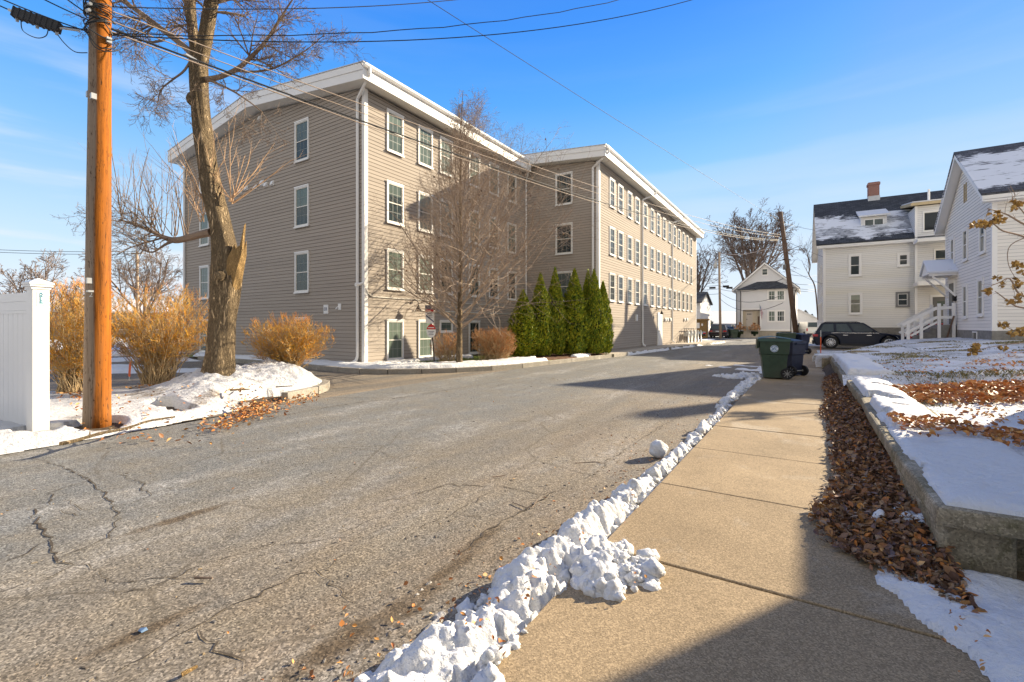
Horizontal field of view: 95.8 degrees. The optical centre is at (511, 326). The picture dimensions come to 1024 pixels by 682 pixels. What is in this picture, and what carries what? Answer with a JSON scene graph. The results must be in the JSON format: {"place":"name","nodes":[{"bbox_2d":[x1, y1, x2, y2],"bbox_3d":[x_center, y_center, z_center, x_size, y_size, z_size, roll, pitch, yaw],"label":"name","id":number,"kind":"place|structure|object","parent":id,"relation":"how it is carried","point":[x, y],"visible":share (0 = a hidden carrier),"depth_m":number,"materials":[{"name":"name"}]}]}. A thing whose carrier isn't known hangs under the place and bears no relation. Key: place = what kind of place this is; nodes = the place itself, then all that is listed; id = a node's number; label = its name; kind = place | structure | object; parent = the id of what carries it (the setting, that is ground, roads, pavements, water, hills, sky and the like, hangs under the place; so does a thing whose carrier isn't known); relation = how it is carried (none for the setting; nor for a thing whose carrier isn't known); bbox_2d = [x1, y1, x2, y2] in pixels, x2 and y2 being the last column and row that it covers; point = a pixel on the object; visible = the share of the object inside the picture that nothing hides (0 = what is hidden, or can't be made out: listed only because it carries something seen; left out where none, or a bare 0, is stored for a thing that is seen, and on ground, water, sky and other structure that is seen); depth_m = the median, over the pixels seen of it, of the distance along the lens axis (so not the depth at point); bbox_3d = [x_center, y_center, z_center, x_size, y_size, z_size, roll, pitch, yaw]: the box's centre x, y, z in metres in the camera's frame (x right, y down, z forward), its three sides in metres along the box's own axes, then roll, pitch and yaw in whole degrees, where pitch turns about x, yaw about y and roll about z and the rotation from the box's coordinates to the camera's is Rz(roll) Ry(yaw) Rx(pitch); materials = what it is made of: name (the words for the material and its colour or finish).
{"place":"outdoors","nodes":[
{"label":"outdoors","id":0,"kind":"place"},
{"bbox_2d":[49,354,510,421],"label":"parking lot","id":1,"kind":"structure","parent":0,"point":[341,383],"depth_m":13.52,"materials":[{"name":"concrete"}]},
{"bbox_2d":[49,353,199,373],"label":"lot snow","id":2,"kind":"structure","parent":1,"relation":"on","point":[119,368],"depth_m":16.34,"materials":[{"name":"white snow"}]},
{"bbox_2d":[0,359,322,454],"bbox_3d":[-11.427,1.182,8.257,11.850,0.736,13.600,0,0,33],"label":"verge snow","id":3,"kind":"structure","parent":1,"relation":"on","point":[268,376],"depth_m":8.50,"materials":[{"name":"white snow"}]},
{"bbox_2d":[49,275,129,392],"bbox_3d":[-9.152,0.123,9.700,1.859,2.472,1.710,0,0,-8],"label":"golden bush","id":4,"kind":"object","parent":3,"relation":"on","point":[68,369],"visible":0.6,"depth_m":9.39,"materials":[{"name":"plant"}]},
{"bbox_2d":[82,0,122,428],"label":"utility pole","id":5,"kind":"object","parent":3,"relation":"on","point":[97,408],"visible":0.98,"depth_m":6.69,"materials":[{"name":"orange wood"}]},
{"bbox_2d":[0,5,82,28],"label":"overhead wire","id":6,"kind":"object","parent":5,"relation":"attached to","point":[63,26],"visible":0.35,"depth_m":6.64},
{"bbox_2d":[8,5,87,52],"bbox_3d":[-6.502,-4.143,6.455,0.847,0.465,0.182,0,0,-23],"label":"splice box","id":7,"kind":"object","parent":6,"relation":"hanging from","point":[33,19],"visible":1,"depth_m":6.40,"materials":[{"name":"plastic"}]},
{"bbox_2d":[112,0,452,9],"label":"overhead wire","id":8,"kind":"object","parent":5,"relation":"attached to","point":[270,8],"visible":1,"depth_m":8.03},
{"bbox_2d":[112,0,616,36],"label":"overhead wire","id":9,"kind":"object","parent":5,"relation":"attached to","point":[336,33],"visible":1,"depth_m":8.12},
{"bbox_2d":[112,0,690,42],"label":"overhead wire","id":10,"kind":"object","parent":5,"relation":"attached to","point":[375,41],"visible":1,"depth_m":8.23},
{"bbox_2d":[111,31,772,240],"bbox_3d":[7.275,-5.347,20.875,0.019,2.262,38.558,0,0,43],"label":"overhead wire","id":11,"kind":"object","parent":5,"relation":"attached to","point":[370,126],"visible":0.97,"depth_m":9.37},
{"bbox_2d":[111,28,777,239],"bbox_3d":[7.272,-5.416,20.876,0.030,2.284,38.564,0,0,43],"label":"overhead wire","id":12,"kind":"object","parent":5,"relation":"attached to","point":[153,44],"visible":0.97,"depth_m":9.41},
{"bbox_2d":[113,11,779,234],"bbox_3d":[7.286,-5.756,20.875,0.017,2.351,38.542,0,0,43],"label":"overhead wire","id":13,"kind":"object","parent":5,"relation":"attached to","point":[373,108],"visible":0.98,"depth_m":9.39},
{"bbox_2d":[114,22,779,236],"bbox_3d":[7.282,-5.607,20.875,0.015,2.346,38.547,0,0,43],"label":"overhead wire","id":14,"kind":"object","parent":5,"relation":"attached to","point":[372,116],"visible":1,"depth_m":9.35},
{"bbox_2d":[59,416,174,445],"bbox_3d":[-5.360,1.396,6.330,0.263,0.057,1.671,0,0,6],"label":"stick","id":15,"kind":"object","parent":3,"relation":"on","point":[90,435],"visible":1,"depth_m":6.06,"materials":[{"name":"plant"}]},
{"bbox_2d":[111,281,208,384],"bbox_3d":[-8.298,0.118,10.948,2.880,2.440,2.320,0,0,6],"label":"golden bush","id":16,"kind":"object","parent":3,"relation":"on","point":[152,351],"visible":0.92,"depth_m":10.69,"materials":[{"name":"yellow plant"}]},
{"bbox_2d":[53,377,325,443],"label":"fallen leaves","id":17,"kind":"object","parent":3,"relation":"on","point":[245,413],"visible":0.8,"depth_m":8.02,"materials":[{"name":"brown plant"}]},
{"bbox_2d":[50,0,374,375],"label":"street tree","id":18,"kind":"object","parent":3,"relation":"on","point":[228,260],"visible":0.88,"depth_m":10.14,"materials":[{"name":"brown plant"}]},
{"bbox_2d":[240,311,334,367],"bbox_3d":[-5.833,0.416,12.172,2.304,1.688,2.208,0,0,33],"label":"golden bush","id":19,"kind":"object","parent":3,"relation":"on","point":[296,350],"visible":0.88,"depth_m":11.89,"materials":[{"name":"yellow plant"}]},
{"bbox_2d":[281,378,329,400],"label":"island kerb","id":20,"kind":"structure","parent":1,"relation":"on","point":[323,386],"depth_m":10.25,"materials":[{"name":"concrete"}]},
{"bbox_2d":[198,354,611,373],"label":"bed kerb","id":21,"kind":"structure","parent":1,"relation":"on","point":[418,370],"depth_m":16.05,"materials":[{"name":"concrete"}]},
{"bbox_2d":[184,351,604,368],"bbox_3d":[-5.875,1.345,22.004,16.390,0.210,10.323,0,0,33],"label":"snow","id":22,"kind":"structure","parent":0,"point":[402,364],"depth_m":16.57,"materials":[{"name":"white snow"}]},
{"bbox_2d":[425,305,435,361],"bbox_3d":[-3.042,0.456,17.266,0.390,2.484,0.070,0,0,-7],"label":"sign post","id":23,"kind":"object","parent":22,"relation":"on","point":[431,330],"visible":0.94,"depth_m":17.24,"materials":[{"name":"grey metal"}]},
{"bbox_2d":[429,331,462,361],"bbox_3d":[-2.498,0.757,18.008,1.349,1.352,0.962,0,0,-1],"label":"hedge bush","id":24,"kind":"object","parent":22,"relation":"on","point":[446,357],"visible":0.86,"depth_m":17.89,"materials":[{"name":"brown plant"}]},
{"bbox_2d":[367,84,610,361],"bbox_3d":[-0.439,-3.569,15.798,8.641,10.158,9.733,0,0,-32],"label":"pear tree","id":25,"kind":"object","parent":22,"relation":"on","point":[434,261],"visible":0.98,"depth_m":16.07,"materials":[{"name":"brown plant"}]},
{"bbox_2d":[471,325,516,359],"bbox_3d":[-0.725,0.737,18.617,1.912,1.567,1.515,0,0,9],"label":"hedge bush","id":26,"kind":"object","parent":22,"relation":"on","point":[493,348],"visible":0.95,"depth_m":18.34,"materials":[{"name":"brown plant"}]},
{"bbox_2d":[535,353,603,359],"bbox_3d":[2.285,1.392,21.958,2.543,0.095,5.508,0,0,40],"label":"mulch bed","id":27,"kind":"object","parent":22,"relation":"on","point":[555,356],"visible":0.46,"depth_m":21.01,"materials":[{"name":"brown plant"}]},
{"bbox_2d":[504,289,542,356],"bbox_3d":[0.547,-0.156,20.584,1.734,3.029,1.643,0,0,33],"label":"arborvitae","id":28,"kind":"object","parent":27,"relation":"on","point":[527,332],"visible":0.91,"depth_m":20.22,"materials":[{"name":"green plant"}]},
{"bbox_2d":[530,272,554,355],"bbox_3d":[1.267,-0.591,21.199,1.403,3.869,1.408,0,0,25],"label":"arborvitae","id":29,"kind":"object","parent":27,"relation":"on","point":[543,321],"visible":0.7,"depth_m":20.86,"materials":[{"name":"green plant"}]},
{"bbox_2d":[547,267,567,354],"bbox_3d":[1.980,-0.743,21.801,1.363,4.172,1.291,0,0,18],"label":"arborvitae","id":30,"kind":"object","parent":27,"relation":"on","point":[555,291],"visible":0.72,"depth_m":21.48,"materials":[{"name":"green plant"}]},
{"bbox_2d":[562,267,591,353],"bbox_3d":[3.045,-0.744,22.213,1.654,4.167,1.660,0,0,10],"label":"arborvitae","id":31,"kind":"object","parent":27,"relation":"on","point":[577,335],"visible":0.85,"depth_m":21.78,"materials":[{"name":"green plant"}]},
{"bbox_2d":[584,269,607,353],"bbox_3d":[3.973,-0.744,22.580,1.403,4.167,1.408,0,0,-4],"label":"arborvitae","id":32,"kind":"object","parent":27,"relation":"on","point":[594,308],"visible":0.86,"depth_m":22.24,"materials":[{"name":"green plant"}]},
{"bbox_2d":[600,280,613,352],"bbox_3d":[4.470,-0.488,22.881,1.208,3.675,1.144,0,0,-12],"label":"arborvitae","id":33,"kind":"object","parent":27,"relation":"on","point":[609,336],"visible":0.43,"depth_m":22.64,"materials":[{"name":"green plant"}]},
{"bbox_2d":[0,337,812,681],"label":"road","id":34,"kind":"structure","parent":0,"point":[340,473],"depth_m":3.85,"materials":[{"name":"grey asphalt"}]},
{"bbox_2d":[2,380,697,671],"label":"road cracks","id":35,"kind":"object","parent":34,"relation":"on","point":[56,560],"visible":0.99,"depth_m":3.37,"materials":[{"name":"black asphalt"}]},
{"bbox_2d":[6,381,719,681],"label":"road grit","id":36,"kind":"object","parent":34,"relation":"on","point":[203,653],"visible":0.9,"depth_m":3.02,"materials":[{"name":"grey gravel"}]},
{"bbox_2d":[399,581,479,648],"bbox_3d":[0.112,1.542,3.401,0.397,0.024,2.945,0,0,33],"label":"slush","id":37,"kind":"object","parent":34,"relation":"on","point":[446,613],"visible":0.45,"depth_m":2.46,"materials":[{"name":"white snow"}]},
{"bbox_2d":[1,389,990,681],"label":"fallen leaves","id":38,"kind":"object","parent":34,"relation":"on","point":[341,623],"visible":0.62,"depth_m":2.32,"materials":[{"name":"brown plant"}]},
{"bbox_2d":[354,474,660,681],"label":"sidewalk snow","id":39,"kind":"structure","parent":34,"relation":"on","point":[443,649],"depth_m":2.51,"materials":[{"name":"white snow"}]},
{"bbox_2d":[360,444,691,681],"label":"snow crumbs","id":40,"kind":"object","parent":34,"relation":"on","point":[647,559],"visible":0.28,"depth_m":2.65,"materials":[{"name":"white snow"}]},
{"bbox_2d":[649,440,668,457],"bbox_3d":[1.730,1.448,5.455,0.218,0.214,0.209,0,0,33],"label":"snowball","id":41,"kind":"object","parent":34,"relation":"on","point":[658,449],"visible":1,"depth_m":5.39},
{"bbox_2d":[643,418,719,482],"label":"sidewalk snow","id":42,"kind":"structure","parent":34,"relation":"on","point":[676,453],"depth_m":5.34,"materials":[{"name":"white snow"}]},
{"bbox_2d":[677,371,762,448],"bbox_3d":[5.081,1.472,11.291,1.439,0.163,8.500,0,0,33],"label":"sidewalk snow","id":43,"kind":"structure","parent":34,"relation":"on","point":[740,388],"depth_m":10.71,"materials":[{"name":"white snow"}]},
{"bbox_2d":[0,336,980,455],"bbox_3d":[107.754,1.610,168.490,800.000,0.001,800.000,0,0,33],"label":"ground","id":44,"kind":"structure","parent":0,"point":[811,344],"depth_m":7.74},
{"bbox_2d":[0,278,54,431],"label":"vinyl fence","id":45,"kind":"object","parent":44,"relation":"on","point":[24,358],"visible":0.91,"depth_m":6.38,"materials":[{"name":"white plastic"}]},
{"bbox_2d":[0,249,111,319],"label":"bare tree","id":46,"kind":"object","parent":44,"relation":"on","point":[30,272],"visible":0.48,"depth_m":55.27,"materials":[{"name":"brown plant"}]},
{"bbox_2d":[49,299,182,337],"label":"long building","id":47,"kind":"structure","parent":44,"relation":"on","point":[125,303],"depth_m":60.83,"materials":[{"name":"concrete"}]},
{"bbox_2d":[73,241,182,334],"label":"bare tree","id":48,"kind":"object","parent":44,"relation":"on","point":[164,270],"visible":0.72,"depth_m":49.33,"materials":[{"name":"brown plant"}]},
{"bbox_2d":[167,60,704,361],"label":"apartment building","id":49,"kind":"structure","parent":44,"relation":"on","point":[313,227],"depth_m":20.10,"materials":[{"name":"beige wood"}]},
{"bbox_2d":[198,212,209,246],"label":"window","id":50,"kind":"structure","parent":49,"relation":"in","point":[202,225],"depth_m":23.30,"materials":[{"name":"grey glass"}]},
{"bbox_2d":[198,265,209,299],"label":"window","id":51,"kind":"structure","parent":49,"relation":"in","point":[204,271],"depth_m":23.30,"materials":[{"name":"white glass"}]},
{"bbox_2d":[293,117,308,163],"bbox_3d":[-8.573,-7.564,18.853,0.980,1.709,0.105,0,0,33],"label":"window","id":52,"kind":"structure","parent":49,"relation":"in","point":[301,127],"depth_m":18.90,"materials":[{"name":"grey glass"}]},
{"bbox_2d":[293,183,308,228],"bbox_3d":[-8.573,-4.881,18.853,0.980,1.709,0.105,0,0,33],"label":"window","id":53,"kind":"structure","parent":49,"relation":"in","point":[301,193],"depth_m":18.90,"materials":[{"name":"grey glass"}]},
{"bbox_2d":[293,250,308,293],"bbox_3d":[-8.573,-2.199,18.853,0.980,1.709,0.105,0,0,33],"label":"window","id":54,"kind":"structure","parent":49,"relation":"in","point":[301,258],"depth_m":18.90,"materials":[{"name":"grey glass"}]},
{"bbox_2d":[386,108,404,157],"bbox_3d":[-4.552,-7.529,18.058,0.105,1.648,0.900,0,0,33],"label":"window","id":55,"kind":"structure","parent":49,"relation":"in","point":[395,144],"depth_m":18.04,"materials":[{"name":"grey glass"}]},
{"bbox_2d":[386,179,404,226],"bbox_3d":[-4.552,-4.782,18.058,0.105,1.657,0.900,0,0,33],"label":"window","id":56,"kind":"structure","parent":49,"relation":"in","point":[393,188],"depth_m":18.04,"materials":[{"name":"white glass"}]},
{"bbox_2d":[386,248,404,290],"bbox_3d":[-4.552,-2.193,18.058,0.105,1.600,0.900,0,0,33],"label":"window","id":57,"kind":"structure","parent":49,"relation":"in","point":[391,252],"depth_m":18.04,"materials":[{"name":"grey glass"}]},
{"bbox_2d":[386,319,404,360],"bbox_3d":[-4.552,0.535,18.058,0.105,1.628,0.900,0,0,33],"label":"window","id":58,"kind":"structure","parent":49,"relation":"in","point":[395,327],"depth_m":18.04,"materials":[{"name":"white paint"}]},
{"bbox_2d":[418,190,432,233],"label":"window","id":59,"kind":"structure","parent":49,"relation":"in","point":[419,192],"depth_m":19.36,"materials":[{"name":"grey glass"}]},
{"bbox_2d":[418,319,432,357],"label":"window","id":60,"kind":"structure","parent":49,"relation":"in","point":[424,349],"depth_m":19.40,"materials":[{"name":"white paint"}]},
{"bbox_2d":[418,124,433,169],"bbox_3d":[-3.639,-7.529,19.485,0.105,1.648,0.900,0,0,33],"label":"window","id":61,"kind":"structure","parent":49,"relation":"in","point":[423,159],"depth_m":19.49,"materials":[{"name":"white paint"}]},
{"bbox_2d":[468,320,480,354],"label":"window","id":62,"kind":"structure","parent":49,"relation":"in","point":[472,324],"depth_m":22.24,"materials":[{"name":"white paint"}]},
{"bbox_2d":[555,171,572,206],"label":"window","id":63,"kind":"structure","parent":49,"relation":"in","point":[561,178],"depth_m":25.22,"materials":[{"name":"grey glass"}]},
{"bbox_2d":[555,222,572,254],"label":"window","id":64,"kind":"structure","parent":49,"relation":"in","point":[565,250],"depth_m":25.22,"materials":[{"name":"glass"}]},
{"bbox_2d":[557,270,572,296],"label":"window","id":65,"kind":"structure","parent":49,"relation":"in","point":[564,286],"depth_m":25.22,"materials":[{"name":"grey glass"}]},
{"bbox_2d":[696,292,712,336],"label":"corner house","id":66,"kind":"structure","parent":44,"relation":"on","point":[703,303],"depth_m":66.94,"materials":[{"name":"white"}]},
{"bbox_2d":[696,236,734,291],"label":"bare tree","id":67,"kind":"object","parent":44,"relation":"on","point":[699,278],"visible":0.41,"depth_m":72.72,"materials":[{"name":"plant"}]},
{"bbox_2d":[709,252,732,338],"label":"utility pole","id":68,"kind":"object","parent":44,"relation":"on","point":[719,292],"visible":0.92,"depth_m":57.88,"materials":[{"name":"brown wood"}]},
{"bbox_2d":[710,311,735,327],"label":"house","id":69,"kind":"structure","parent":44,"relation":"on","point":[728,318],"depth_m":113.92,"materials":[{"name":"white"}]},
{"bbox_2d":[702,198,806,280],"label":"bare tree","id":70,"kind":"object","parent":44,"relation":"on","point":[742,247],"visible":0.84,"depth_m":77.76,"materials":[{"name":"brown plant"}]},
{"bbox_2d":[732,262,800,337],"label":"house","id":71,"kind":"structure","parent":44,"relation":"on","point":[772,321],"depth_m":62.02,"materials":[{"name":"white"}]},
{"bbox_2d":[777,211,798,332],"bbox_3d":[20.954,-3.504,34.980,1.755,10.357,0.376,0,0,-2],"label":"utility pole","id":72,"kind":"object","parent":44,"relation":"on","point":[786,265],"visible":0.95,"depth_m":34.87,"materials":[{"name":"brown wood"}]},
{"bbox_2d":[798,322,816,336],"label":"van","id":73,"kind":"object","parent":44,"relation":"on","point":[810,328],"visible":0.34,"depth_m":65.63,"materials":[{"name":"white paint"}]},
{"bbox_2d":[829,356,845,387],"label":"retaining wall","id":74,"kind":"structure","parent":44,"relation":"on","point":[838,370],"depth_m":12.37,"materials":[{"name":"concrete"}]},
{"bbox_2d":[832,353,896,374],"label":"snow","id":75,"kind":"structure","parent":74,"relation":"on","point":[853,364],"depth_m":10.96,"materials":[{"name":"white snow"}]},
{"bbox_2d":[811,181,944,346],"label":"sided house","id":76,"kind":"structure","parent":44,"relation":"on","point":[874,249],"depth_m":34.77,"materials":[{"name":"grey wood"}]},
{"bbox_2d":[848,253,861,276],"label":"window","id":77,"kind":"structure","parent":76,"relation":"in","point":[854,260],"depth_m":35.07,"materials":[{"name":"white paint"}]},
{"bbox_2d":[848,292,862,314],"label":"window","id":78,"kind":"structure","parent":76,"relation":"in","point":[854,299],"depth_m":35.04,"materials":[{"name":"white paint"}]},
{"bbox_2d":[896,291,909,306],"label":"window","id":79,"kind":"structure","parent":76,"relation":"in","point":[902,298],"depth_m":33.59,"materials":[{"name":"grey plastic"}]},
{"bbox_2d":[922,210,938,231],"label":"window","id":80,"kind":"structure","parent":76,"relation":"in","point":[929,217],"depth_m":32.59,"materials":[{"name":"glass"}]},
{"bbox_2d":[930,295,944,321],"bbox_3d":[29.920,-1.075,32.269,1.100,2.250,0.070,0,0,31],"label":"door","id":81,"kind":"structure","parent":76,"relation":"in","point":[934,299],"depth_m":32.36,"materials":[{"name":"white paint"}]},
{"bbox_2d":[846,380,1023,578],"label":"retaining wall","id":82,"kind":"structure","parent":44,"relation":"on","point":[985,542],"depth_m":2.73,"materials":[{"name":"concrete"}]},
{"bbox_2d":[852,376,952,431],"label":"snow","id":83,"kind":"structure","parent":82,"relation":"on","point":[886,397],"depth_m":6.07,"materials":[{"name":"white snow"}]},
{"bbox_2d":[876,412,1023,516],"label":"snow","id":84,"kind":"structure","parent":82,"relation":"on","point":[962,469],"depth_m":3.34,"materials":[{"name":"white snow"}]},
{"bbox_2d":[0,0,1023,316],"label":"sky","id":85,"kind":"structure","parent":0,"point":[797,105],"materials":[{"name":"blue"}]},
{"bbox_2d":[603,340,725,353],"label":"sidewalk","id":86,"kind":"structure","parent":0,"point":[660,346],"depth_m":31.75,"materials":[{"name":"concrete"}]},
{"bbox_2d":[496,350,1023,681],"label":"sidewalk","id":87,"kind":"structure","parent":0,"point":[760,581],"depth_m":2.51,"materials":[{"name":"beige concrete"}]},
{"bbox_2d":[755,336,793,379],"bbox_3d":[7.447,0.871,13.149,0.907,1.191,0.750,0,0,25],"label":"wheeled cart","id":88,"kind":"object","parent":87,"relation":"on","point":[774,353],"visible":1,"depth_m":12.87,"materials":[{"name":"green plastic"}]},
{"bbox_2d":[787,338,808,375],"bbox_3d":[8.330,0.917,13.887,0.622,1.099,0.802,0,0,-23],"label":"wheeled cart","id":89,"kind":"object","parent":87,"relation":"on","point":[795,365],"visible":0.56,"depth_m":13.63,"materials":[{"name":"blue plastic"}]},
{"bbox_2d":[822,363,933,557],"bbox_3d":[6.714,1.380,9.596,0.427,0.221,16.597,0,0,33],"label":"soil strip","id":90,"kind":"object","parent":87,"relation":"on","point":[827,369],"visible":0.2,"depth_m":4.80,"materials":[{"name":"brown soil"}]},
{"bbox_2d":[847,476,936,556],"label":"path snow","id":91,"kind":"structure","parent":87,"relation":"on","point":[882,512],"depth_m":3.19,"materials":[{"name":"white snow"}]},
{"bbox_2d":[808,373,987,611],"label":"fallen leaves","id":92,"kind":"object","parent":87,"relation":"on","point":[883,502],"visible":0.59,"depth_m":3.43,"materials":[{"name":"brown plant"}]},
{"bbox_2d":[875,556,1023,681],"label":"path snow","id":93,"kind":"structure","parent":87,"relation":"on","point":[1000,650],"depth_m":2.26,"materials":[{"name":"white snow"}]},
{"bbox_2d":[808,346,927,351],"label":"driveway","id":94,"kind":"structure","parent":0,"point":[839,348],"depth_m":31.97,"materials":[{"name":"grey asphalt"}]},
{"bbox_2d":[812,321,905,348],"bbox_3d":[23.589,0.608,31.623,5.150,1.860,2.400,0,0,32],"label":"suv","id":95,"kind":"object","parent":94,"relation":"on","point":[852,333],"visible":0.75,"depth_m":31.12,"materials":[{"name":"black paint"}]},
{"bbox_2d":[812,343,928,366],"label":"lawn","id":96,"kind":"structure","parent":0,"point":[817,359],"depth_m":17.74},
{"bbox_2d":[815,339,1023,455],"bbox_3d":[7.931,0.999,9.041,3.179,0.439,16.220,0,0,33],"label":"lawn","id":97,"kind":"structure","parent":0,"point":[959,364],"depth_m":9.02,"materials":[{"name":"plant"}]},
{"bbox_2d":[875,351,1023,446],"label":"fallen leaves","id":98,"kind":"object","parent":97,"relation":"on","point":[996,434],"visible":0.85,"depth_m":4.65,"materials":[{"name":"brown plant"}]},
{"bbox_2d":[889,379,1023,405],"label":"fallen leaves","id":99,"kind":"object","parent":97,"relation":"on","point":[1004,391],"visible":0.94,"depth_m":6.93,"materials":[{"name":"brown plant"}]},
{"bbox_2d":[887,337,1023,369],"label":"lawn","id":100,"kind":"structure","parent":0,"point":[991,353],"depth_m":15.69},
{"bbox_2d":[896,142,1023,350],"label":"clapboard house","id":101,"kind":"structure","parent":100,"relation":"on","point":[979,181],"depth_m":21.89,"materials":[{"name":"white paint"}]},
{"bbox_2d":[948,279,955,324],"bbox_3d":[24.125,-1.320,25.408,0.130,2.460,1.240,0,0,33],"label":"door","id":102,"kind":"structure","parent":101,"relation":"in","point":[951,283],"depth_m":25.48,"materials":[{"name":"white paint"}]},
{"bbox_2d":[961,226,967,262],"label":"window","id":103,"kind":"structure","parent":101,"relation":"in","point":[965,230],"depth_m":23.26,"materials":[{"name":"white paint"}]},
{"bbox_2d":[961,283,967,318],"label":"window","id":104,"kind":"structure","parent":101,"relation":"in","point":[964,286],"depth_m":23.35,"materials":[{"name":"white paint"}]},
{"bbox_2d":[975,276,983,316],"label":"window","id":105,"kind":"structure","parent":101,"relation":"in","point":[980,280],"depth_m":21.25,"materials":[{"name":"white paint"}]},
{"bbox_2d":[977,215,985,255],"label":"window","id":106,"kind":"structure","parent":101,"relation":"in","point":[981,232],"depth_m":21.00,"materials":[{"name":"white paint"}]},
{"bbox_2d":[967,186,1023,355],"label":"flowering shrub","id":107,"kind":"object","parent":100,"relation":"on","point":[998,219],"visible":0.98,"depth_m":12.45,"materials":[{"name":"brown plant"}]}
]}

